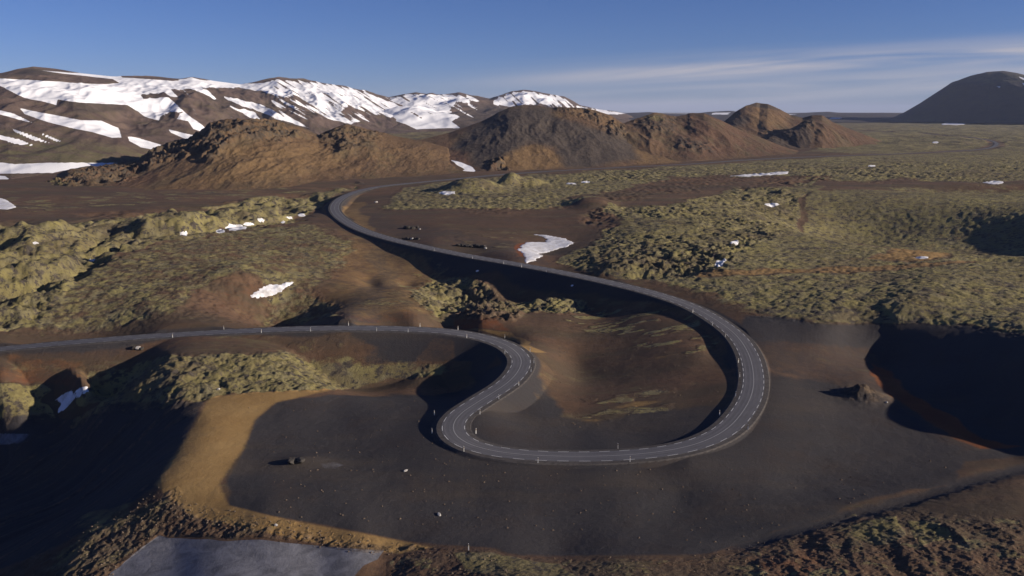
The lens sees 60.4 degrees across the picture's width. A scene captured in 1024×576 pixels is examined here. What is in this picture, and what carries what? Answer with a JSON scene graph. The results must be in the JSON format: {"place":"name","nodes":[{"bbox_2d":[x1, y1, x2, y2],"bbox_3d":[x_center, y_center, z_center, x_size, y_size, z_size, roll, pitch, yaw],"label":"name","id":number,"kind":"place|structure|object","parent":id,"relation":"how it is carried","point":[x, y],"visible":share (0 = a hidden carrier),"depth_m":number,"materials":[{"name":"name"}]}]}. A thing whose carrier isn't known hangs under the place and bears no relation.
{"place":"outdoors","nodes":[
{"label":"outdoors","id":0,"kind":"place"},
{"bbox_2d":[0,67,402,178],"bbox_3d":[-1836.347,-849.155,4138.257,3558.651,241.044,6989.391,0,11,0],"label":"snowy mountain","id":1,"kind":"structure","parent":0,"point":[52,120],"depth_m":1853.13,"materials":[{"name":"white snow"}]},
{"bbox_2d":[45,118,469,190],"bbox_3d":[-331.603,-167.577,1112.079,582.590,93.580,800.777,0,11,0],"label":"brown hill","id":2,"kind":"structure","parent":0,"point":[239,154],"depth_m":945.30,"materials":[{"name":"brown stone"}]},
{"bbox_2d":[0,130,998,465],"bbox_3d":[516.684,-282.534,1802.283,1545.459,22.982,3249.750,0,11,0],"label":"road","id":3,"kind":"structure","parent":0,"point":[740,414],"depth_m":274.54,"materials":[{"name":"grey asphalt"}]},
{"bbox_2d":[382,90,632,133],"bbox_3d":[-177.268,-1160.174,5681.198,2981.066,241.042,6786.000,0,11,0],"label":"snowy mountain","id":4,"kind":"structure","parent":0,"point":[428,112],"depth_m":4309.23,"materials":[{"name":"white snow"}]},
{"bbox_2d":[0,113,1023,575],"bbox_3d":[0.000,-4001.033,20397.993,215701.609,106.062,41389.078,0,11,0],"label":"ground","id":5,"kind":"structure","parent":0,"point":[836,301],"depth_m":290.04,"materials":[{"name":"brown soil"}]},
{"bbox_2d":[0,198,15,209],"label":"snow patch","id":6,"kind":"object","parent":5,"relation":"on","point":[5,204],"visible":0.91,"depth_m":655.97,"materials":[{"name":"white snow"}]},
{"bbox_2d":[55,386,88,412],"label":"snow patch","id":7,"kind":"object","parent":5,"relation":"on","point":[66,399],"visible":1,"depth_m":291.22,"materials":[{"name":"white snow"}]},
{"bbox_2d":[225,224,246,230],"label":"snow patch","id":8,"kind":"object","parent":5,"relation":"on","point":[231,227],"visible":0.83,"depth_m":552.85,"materials":[{"name":"white snow"}]},
{"bbox_2d":[243,222,253,225],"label":"snow patch","id":9,"kind":"object","parent":5,"relation":"on","point":[247,224],"visible":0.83,"depth_m":572.95,"materials":[{"name":"white snow"}]},
{"bbox_2d":[250,282,293,297],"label":"snow patch","id":10,"kind":"object","parent":5,"relation":"on","point":[269,290],"visible":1,"depth_m":388.37,"materials":[{"name":"white snow"}]},
{"bbox_2d":[287,457,296,463],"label":"boulder","id":11,"kind":"object","parent":5,"relation":"on","point":[292,460],"visible":1,"depth_m":214.61,"materials":[{"name":"grey stone"}]},
{"bbox_2d":[296,457,304,463],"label":"boulder","id":12,"kind":"object","parent":5,"relation":"on","point":[299,460],"visible":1,"depth_m":214.64,"materials":[{"name":"grey stone"}]},
{"bbox_2d":[439,191,454,194],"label":"snow patch","id":13,"kind":"object","parent":5,"relation":"on","point":[447,192],"visible":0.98,"depth_m":742.05,"materials":[{"name":"white snow"}]},
{"bbox_2d":[6,299,1022,575],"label":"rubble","id":14,"kind":"object","parent":5,"relation":"on","point":[434,517],"visible":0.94,"depth_m":188.91,"materials":[{"name":"stone"}]},
{"bbox_2d":[517,234,572,262],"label":"snow patch","id":15,"kind":"object","parent":5,"relation":"on","point":[530,251],"visible":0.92,"depth_m":487.06,"materials":[{"name":"white snow"}]},
{"bbox_2d":[714,259,725,266],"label":"snow patch","id":16,"kind":"object","parent":5,"relation":"on","point":[718,263],"visible":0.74,"depth_m":413.55,"materials":[{"name":"white snow"}]},
{"bbox_2d":[737,171,787,176],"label":"snow patch","id":17,"kind":"object","parent":5,"relation":"on","point":[761,174],"visible":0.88,"depth_m":957.18,"materials":[{"name":"white snow"}]},
{"bbox_2d":[764,203,778,206],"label":"snow patch","id":18,"kind":"object","parent":5,"relation":"on","point":[772,204],"visible":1,"depth_m":708.22,"materials":[{"name":"white snow"}]},
{"bbox_2d":[942,123,963,124],"bbox_3d":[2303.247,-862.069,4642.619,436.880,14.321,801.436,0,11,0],"label":"snow patch","id":19,"kind":"object","parent":5,"relation":"on","point":[953,124],"visible":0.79,"depth_m":4438.04,"materials":[{"name":"white snow"}]},
{"bbox_2d":[983,181,1003,183],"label":"snow patch","id":20,"kind":"object","parent":5,"relation":"on","point":[995,182],"visible":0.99,"depth_m":835.17,"materials":[{"name":"white snow"}]},
{"bbox_2d":[0,0,1023,112],"label":"sky","id":21,"kind":"structure","parent":0,"point":[623,56],"materials":[{"name":"blue"}]},
{"bbox_2d":[418,105,679,171],"bbox_3d":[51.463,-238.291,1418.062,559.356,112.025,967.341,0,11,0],"label":"dark cinder cone","id":22,"kind":"object","parent":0,"point":[523,137],"visible":0.57,"depth_m":1241.11,"materials":[{"name":"brown stone"}]},
{"bbox_2d":[623,113,797,161],"bbox_3d":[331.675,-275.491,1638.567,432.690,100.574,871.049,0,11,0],"label":"rust brown hill","id":23,"kind":"structure","parent":0,"point":[694,137],"depth_m":1424.90,"materials":[{"name":"brown soil"}]},
{"bbox_2d":[625,111,914,121],"bbox_3d":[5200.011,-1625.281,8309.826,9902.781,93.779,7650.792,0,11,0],"label":"distant plateau","id":24,"kind":"structure","parent":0,"point":[838,117],"depth_m":6476.36,"materials":[{"name":"grey stone"}]},
{"bbox_2d":[724,103,882,141],"bbox_3d":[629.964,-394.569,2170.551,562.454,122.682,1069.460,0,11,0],"label":"brown cone","id":25,"kind":"object","parent":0,"point":[763,121],"visible":0.38,"depth_m":1999.22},
{"bbox_2d":[766,120,877,148],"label":"brown ridge","id":26,"kind":"structure","parent":0,"point":[812,134],"depth_m":1737.21,"materials":[{"name":"brown soil"}]},
{"bbox_2d":[891,71,1023,123],"bbox_3d":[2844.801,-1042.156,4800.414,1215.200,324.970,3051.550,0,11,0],"label":"dark table mountain","id":27,"kind":"structure","parent":0,"point":[996,97],"depth_m":4979.17,"materials":[{"name":"black stone"}]}
]}

